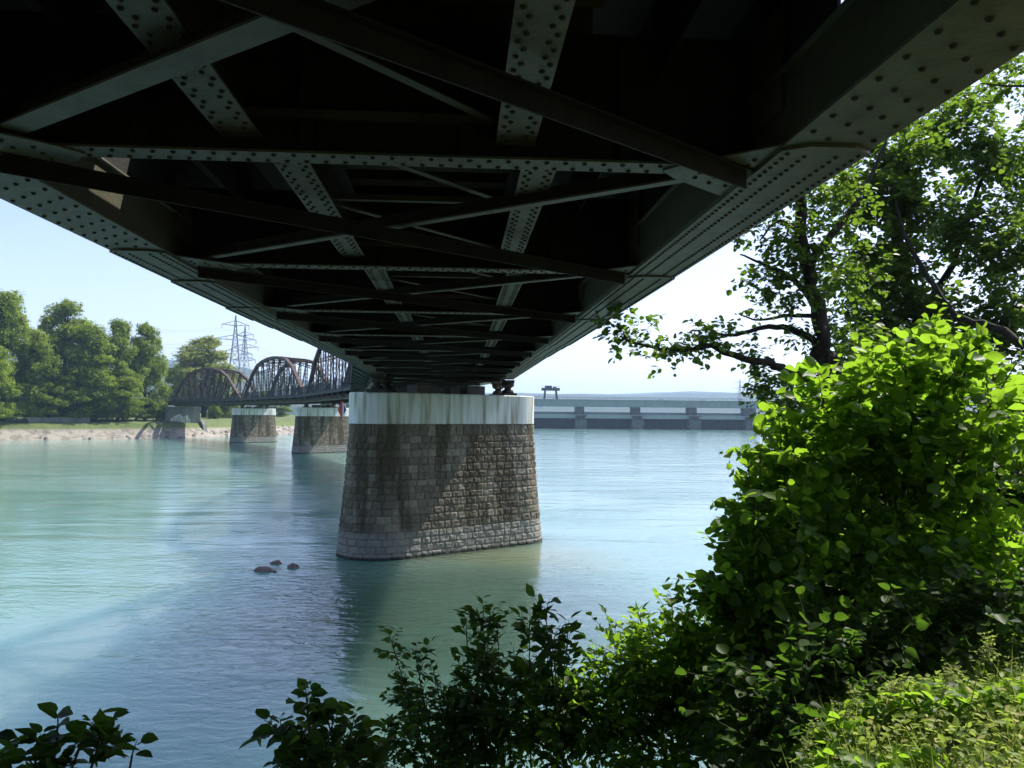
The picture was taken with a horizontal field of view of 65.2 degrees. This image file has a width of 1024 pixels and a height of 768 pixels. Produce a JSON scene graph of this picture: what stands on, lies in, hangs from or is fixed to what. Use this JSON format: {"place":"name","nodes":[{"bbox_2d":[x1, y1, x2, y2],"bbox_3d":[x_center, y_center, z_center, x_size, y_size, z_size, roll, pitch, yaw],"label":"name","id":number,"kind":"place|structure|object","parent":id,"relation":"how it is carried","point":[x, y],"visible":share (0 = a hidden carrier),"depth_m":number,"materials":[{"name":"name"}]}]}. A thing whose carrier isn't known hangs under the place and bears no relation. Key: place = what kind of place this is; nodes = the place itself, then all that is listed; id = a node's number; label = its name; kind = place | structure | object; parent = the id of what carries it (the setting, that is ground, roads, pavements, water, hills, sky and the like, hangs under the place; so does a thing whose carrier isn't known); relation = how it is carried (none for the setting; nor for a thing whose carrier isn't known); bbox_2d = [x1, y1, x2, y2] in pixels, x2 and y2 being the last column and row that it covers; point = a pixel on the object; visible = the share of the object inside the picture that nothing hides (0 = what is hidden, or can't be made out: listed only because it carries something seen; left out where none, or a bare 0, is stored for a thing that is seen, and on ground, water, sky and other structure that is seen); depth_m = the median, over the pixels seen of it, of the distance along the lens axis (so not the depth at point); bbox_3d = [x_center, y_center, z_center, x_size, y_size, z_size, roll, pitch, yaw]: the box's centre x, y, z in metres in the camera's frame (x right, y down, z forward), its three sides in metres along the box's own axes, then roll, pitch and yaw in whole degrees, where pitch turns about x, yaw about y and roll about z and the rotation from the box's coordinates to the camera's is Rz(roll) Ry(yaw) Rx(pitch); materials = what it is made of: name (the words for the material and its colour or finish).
{"place":"outdoors","nodes":[
{"label":"outdoors","id":0,"kind":"place"},
{"bbox_2d":[0,413,294,439],"bbox_3d":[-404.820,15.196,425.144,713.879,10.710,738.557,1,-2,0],"label":"bank","id":1,"kind":"structure","parent":0,"point":[20,429],"depth_m":180.38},
{"bbox_2d":[0,400,14,419],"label":"broadleaf tree","id":2,"kind":"object","parent":1,"relation":"on","point":[6,418],"visible":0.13,"depth_m":171.17,"materials":[{"name":"green plant"}]},
{"bbox_2d":[0,345,22,417],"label":"broadleaf tree","id":3,"kind":"object","parent":1,"relation":"on","point":[7,384],"visible":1,"depth_m":158.06,"materials":[{"name":"green plant"}]},
{"bbox_2d":[0,289,46,420],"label":"broadleaf tree","id":4,"kind":"object","parent":1,"relation":"on","point":[13,323],"visible":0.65,"depth_m":170.57,"materials":[{"name":"green plant"}]},
{"bbox_2d":[5,327,61,419],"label":"broadleaf tree","id":5,"kind":"object","parent":1,"relation":"on","point":[35,346],"visible":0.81,"depth_m":173.34,"materials":[{"name":"green plant"}]},
{"bbox_2d":[26,370,73,416],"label":"broadleaf tree","id":6,"kind":"object","parent":1,"relation":"on","point":[53,400],"visible":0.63,"depth_m":174.70,"materials":[{"name":"green plant"}]},
{"bbox_2d":[28,417,89,422],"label":"stone wall","id":7,"kind":"structure","parent":1,"relation":"on","point":[57,419],"depth_m":174.94,"materials":[{"name":"stone"}]},
{"bbox_2d":[25,297,96,414],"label":"broadleaf tree","id":8,"kind":"object","parent":1,"relation":"on","point":[59,339],"visible":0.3,"depth_m":184.37,"materials":[{"name":"green plant"}]},
{"bbox_2d":[52,363,97,417],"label":"broadleaf tree","id":9,"kind":"object","parent":1,"relation":"on","point":[78,394],"visible":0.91,"depth_m":178.09,"materials":[{"name":"green plant"}]},
{"bbox_2d":[62,320,125,420],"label":"broadleaf tree","id":10,"kind":"object","parent":1,"relation":"on","point":[94,349],"visible":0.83,"depth_m":181.13,"materials":[{"name":"green plant"}]},
{"bbox_2d":[88,401,104,419],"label":"broadleaf tree","id":11,"kind":"object","parent":1,"relation":"on","point":[96,416],"visible":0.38,"depth_m":182.10,"materials":[{"name":"green plant"}]},
{"bbox_2d":[96,317,148,419],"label":"broadleaf tree","id":12,"kind":"object","parent":1,"relation":"on","point":[121,336],"visible":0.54,"depth_m":189.11,"materials":[{"name":"green plant"}]},
{"bbox_2d":[100,368,146,420],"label":"broadleaf tree","id":13,"kind":"object","parent":1,"relation":"on","point":[129,384],"visible":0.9,"depth_m":185.02,"materials":[{"name":"green plant"}]},
{"bbox_2d":[123,320,171,420],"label":"broadleaf tree","id":14,"kind":"object","parent":1,"relation":"on","point":[148,343],"visible":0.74,"depth_m":195.26,"materials":[{"name":"green plant"}]},
{"bbox_2d":[135,397,159,419],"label":"broadleaf tree","id":15,"kind":"object","parent":1,"relation":"on","point":[152,406],"visible":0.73,"depth_m":191.48,"materials":[{"name":"green plant"}]},
{"bbox_2d":[10,426,292,439],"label":"shore stones","id":16,"kind":"object","parent":1,"relation":"on","point":[46,437],"visible":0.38,"depth_m":184.97,"materials":[{"name":"grey stone"}]},
{"bbox_2d":[162,363,181,406],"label":"broadleaf tree","id":17,"kind":"object","parent":1,"relation":"on","point":[172,388],"visible":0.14,"depth_m":266.86,"materials":[{"name":"green plant"}]},
{"bbox_2d":[155,407,207,431],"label":"bridge abutment","id":18,"kind":"object","parent":1,"relation":"on","point":[186,414],"visible":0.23,"depth_m":198.78,"materials":[{"name":"concrete"}]},
{"bbox_2d":[165,368,259,405],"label":"truss bridge span","id":19,"kind":"object","parent":18,"relation":"on","point":[204,400],"visible":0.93,"depth_m":179.58,"materials":[{"name":"green paint"}]},
{"bbox_2d":[164,335,246,417],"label":"broadleaf tree","id":20,"kind":"object","parent":1,"relation":"on","point":[205,356],"visible":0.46,"depth_m":251.70,"materials":[{"name":"green plant"}]},
{"bbox_2d":[206,406,222,418],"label":"broadleaf tree","id":21,"kind":"object","parent":1,"relation":"on","point":[213,411],"visible":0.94,"depth_m":230.82,"materials":[{"name":"green plant"}]},
{"bbox_2d":[215,315,254,396],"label":"electricity pylon","id":22,"kind":"object","parent":1,"relation":"on","point":[237,345],"visible":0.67,"depth_m":340.76,"materials":[{"name":"metal"}]},
{"bbox_2d":[233,326,255,406],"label":"electricity pylon","id":23,"kind":"object","parent":1,"relation":"on","point":[244,348],"visible":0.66,"depth_m":421.11,"materials":[{"name":"metal"}]},
{"bbox_2d":[263,351,742,394],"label":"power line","id":24,"kind":"object","parent":23,"relation":"attached to","point":[488,384],"visible":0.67,"depth_m":598.81,"materials":[{"name":"metal"}]},
{"bbox_2d":[255,392,273,408],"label":"broadleaf tree","id":25,"kind":"object","parent":1,"relation":"on","point":[264,405],"visible":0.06,"depth_m":348.65,"materials":[{"name":"green plant"}]},
{"bbox_2d":[270,404,292,416],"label":"broadleaf tree","id":26,"kind":"object","parent":1,"relation":"on","point":[280,410],"visible":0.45,"depth_m":328.29,"materials":[{"name":"green plant"}]},
{"bbox_2d":[229,405,276,442],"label":"bridge pier","id":27,"kind":"structure","parent":0,"point":[249,424],"depth_m":162.51,"materials":[{"name":"stone"}]},
{"bbox_2d":[235,356,332,404],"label":"truss bridge span","id":28,"kind":"object","parent":27,"relation":"on","point":[271,398],"visible":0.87,"depth_m":141.51,"materials":[{"name":"green paint"}]},
{"bbox_2d":[0,425,799,767],"bbox_3d":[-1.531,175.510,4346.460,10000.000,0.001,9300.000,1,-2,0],"label":"water","id":29,"kind":"structure","parent":0,"point":[158,607],"depth_m":29.38,"materials":[{"name":"teal liquid"}]},
{"bbox_2d":[253,566,272,571],"bbox_3d":[-9.471,7.127,30.462,0.818,0.376,0.542,1,-2,0],"label":"boulder","id":30,"kind":"object","parent":29,"relation":"in","point":[263,569],"visible":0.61,"depth_m":30.29,"materials":[{"name":"grey stone"}]},
{"bbox_2d":[270,560,282,563],"bbox_3d":[-9.418,7.169,31.938,0.532,0.286,0.310,1,-2,0],"label":"boulder","id":31,"kind":"object","parent":29,"relation":"in","point":[276,562],"visible":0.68,"depth_m":31.86,"materials":[{"name":"grey stone"}]},
{"bbox_2d":[287,563,298,567],"bbox_3d":[-8.516,7.148,31.136,0.491,0.360,0.348,1,-2,0],"label":"boulder","id":32,"kind":"object","parent":29,"relation":"in","point":[292,565],"visible":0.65,"depth_m":31.06,"materials":[{"name":"grey stone"}]},
{"bbox_2d":[291,402,349,453],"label":"bridge pier","id":33,"kind":"structure","parent":29,"relation":"in","point":[320,429],"depth_m":122.06,"materials":[{"name":"stone"}]},
{"bbox_2d":[297,348,361,403],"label":"truss bridge span","id":34,"kind":"object","parent":33,"relation":"on","point":[327,394],"visible":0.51,"depth_m":102.02,"materials":[{"name":"green paint"}]},
{"bbox_2d":[336,396,757,429],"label":"river weir","id":35,"kind":"object","parent":29,"relation":"in","point":[690,418],"visible":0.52,"depth_m":371.99,"materials":[{"name":"grey paint"}]},
{"bbox_2d":[541,386,559,398],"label":"gantry crane","id":36,"kind":"object","parent":35,"relation":"on","point":[549,388],"visible":0.94,"depth_m":370.72,"materials":[{"name":"grey paint"}]},
{"bbox_2d":[336,374,541,560],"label":"bridge pier","id":37,"kind":"structure","parent":0,"point":[430,470],"depth_m":34.62,"materials":[{"name":"stone"}]},
{"bbox_2d":[0,0,1023,381],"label":"truss bridge span","id":38,"kind":"object","parent":37,"relation":"on","point":[486,190],"visible":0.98,"depth_m":5.57,"materials":[{"name":"green paint"}]},
{"bbox_2d":[8,357,977,418],"bbox_3d":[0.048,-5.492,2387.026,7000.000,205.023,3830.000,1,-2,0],"label":"hills","id":39,"kind":"structure","parent":0,"point":[695,395],"depth_m":2177.29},
{"bbox_2d":[735,381,744,412],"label":"electricity pylon","id":40,"kind":"object","parent":39,"relation":"on","point":[739,391],"visible":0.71,"depth_m":900.24,"materials":[{"name":"metal"}]},
{"bbox_2d":[0,0,1023,394],"label":"sky","id":41,"kind":"structure","parent":0,"point":[40,258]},
{"bbox_2d":[710,430,1023,767],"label":"river bank","id":42,"kind":"structure","parent":0,"point":[947,750],"depth_m":3.15,"materials":[{"name":"green plant"}]},
{"bbox_2d":[0,729,25,767],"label":"leafy bush","id":43,"kind":"object","parent":42,"relation":"on","point":[8,734],"visible":0.45,"depth_m":2.26,"materials":[{"name":"green plant"}]},
{"bbox_2d":[0,702,158,767],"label":"leafy bush","id":44,"kind":"object","parent":42,"relation":"on","point":[100,733],"visible":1,"depth_m":2.26,"materials":[{"name":"green plant"}]},
{"bbox_2d":[239,678,396,767],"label":"leafy bush","id":45,"kind":"object","parent":42,"relation":"on","point":[313,747],"visible":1,"depth_m":3.08,"materials":[{"name":"green plant"}]},
{"bbox_2d":[327,625,586,767],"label":"arching shrub","id":46,"kind":"object","parent":42,"relation":"on","point":[453,718],"visible":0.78,"depth_m":4.79,"materials":[{"name":"green plant"}]},
{"bbox_2d":[449,595,517,767],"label":"sapling","id":47,"kind":"object","parent":42,"relation":"on","point":[478,657],"visible":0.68,"depth_m":4.85,"materials":[{"name":"green plant"}]},
{"bbox_2d":[503,583,596,767],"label":"sapling","id":48,"kind":"object","parent":42,"relation":"on","point":[541,636],"visible":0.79,"depth_m":4.48,"materials":[{"name":"green plant"}]},
{"bbox_2d":[488,588,790,767],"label":"leafy bush","id":49,"kind":"object","parent":42,"relation":"on","point":[638,679],"visible":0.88,"depth_m":4.40,"materials":[{"name":"green plant"}]},
{"bbox_2d":[590,139,905,426],"bbox_3d":[3.934,0.633,12.812,5.904,10.223,1.808,1,-2,-23],"label":"riverside tree","id":50,"kind":"object","parent":42,"relation":"on","point":[806,283],"visible":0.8,"depth_m":13.03,"materials":[{"name":"green plant"}]},
{"bbox_2d":[653,420,864,760],"bbox_3d":[1.419,1.147,4.337,1.159,1.915,0.993,1,-2,-23],"label":"hazel shrub","id":51,"kind":"object","parent":42,"relation":"on","point":[748,624],"visible":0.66,"depth_m":4.25,"materials":[{"name":"green plant"}]},
{"bbox_2d":[785,720,828,767],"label":"grass stalk","id":52,"kind":"object","parent":42,"relation":"on","point":[806,743],"depth_m":2.76,"materials":[{"name":"plant"}]},
{"bbox_2d":[658,380,1023,766],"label":"shade shrub","id":53,"kind":"object","parent":42,"relation":"on","point":[826,586],"visible":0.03,"depth_m":5.50,"materials":[{"name":"green plant"}]},
{"bbox_2d":[673,552,1023,767],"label":"shade shrub","id":54,"kind":"object","parent":42,"relation":"on","point":[856,661],"visible":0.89,"depth_m":3.69,"materials":[{"name":"green plant"}]},
{"bbox_2d":[832,682,870,762],"bbox_3d":[1.251,1.326,2.959,0.151,0.443,0.087,-1,-3,41],"label":"grass stalk","id":55,"kind":"object","parent":42,"relation":"on","point":[854,702],"depth_m":2.96,"materials":[{"name":"plant"}]},
{"bbox_2d":[710,288,1023,683],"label":"hazel shrub","id":56,"kind":"object","parent":42,"relation":"on","point":[871,436],"visible":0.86,"depth_m":4.52,"materials":[{"name":"green plant"}]},
{"bbox_2d":[747,656,1023,767],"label":"herbs","id":57,"kind":"object","parent":42,"relation":"on","point":[926,723],"visible":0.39,"depth_m":3.05,"materials":[{"name":"green plant"}]},
{"bbox_2d":[755,668,1023,767],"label":"weeds","id":58,"kind":"object","parent":42,"relation":"on","point":[855,761],"visible":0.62,"depth_m":3.21,"materials":[{"name":"green plant"}]},
{"bbox_2d":[874,666,911,758],"bbox_3d":[1.410,1.268,2.956,0.115,0.439,0.098,1,-2,0],"label":"grass stalk","id":59,"kind":"object","parent":42,"relation":"on","point":[900,684],"depth_m":2.97,"materials":[{"name":"plant"}]},
{"bbox_2d":[802,79,1023,410],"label":"riverside tree","id":60,"kind":"object","parent":42,"relation":"on","point":[903,187],"visible":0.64,"depth_m":16.09,"materials":[{"name":"green plant"}]},
{"bbox_2d":[923,657,968,767],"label":"grass stalk","id":61,"kind":"object","parent":42,"relation":"on","point":[949,679],"depth_m":2.87,"materials":[{"name":"plant"}]},
{"bbox_2d":[962,629,1006,767],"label":"grass stalk","id":62,"kind":"object","parent":42,"relation":"on","point":[985,649],"depth_m":2.88,"materials":[{"name":"plant"}]},
{"bbox_2d":[974,51,1023,243],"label":"riverside tree","id":63,"kind":"object","parent":42,"relation":"on","point":[1010,66],"visible":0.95,"depth_m":13.24,"materials":[{"name":"green plant"}]},
{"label":"bridge pier","id":64,"kind":"object","parent":42,"relation":"on","visible":0},
{"bbox_2d":[349,364,504,392],"bbox_3d":[-8.112,-3.541,59.331,7.530,8.360,50.680,1,-2,-12],"label":"truss bridge span","id":65,"kind":"object","parent":64,"relation":"on","point":[360,375],"visible":0.26,"depth_m":45.91,"materials":[{"name":"green paint"}]},
{"bbox_2d":[338,383,361,418],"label":"river marker","id":66,"kind":"object","parent":65,"relation":"hanging from","point":[341,409],"visible":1,"depth_m":65.89,"materials":[{"name":"red metal"}]}
]}

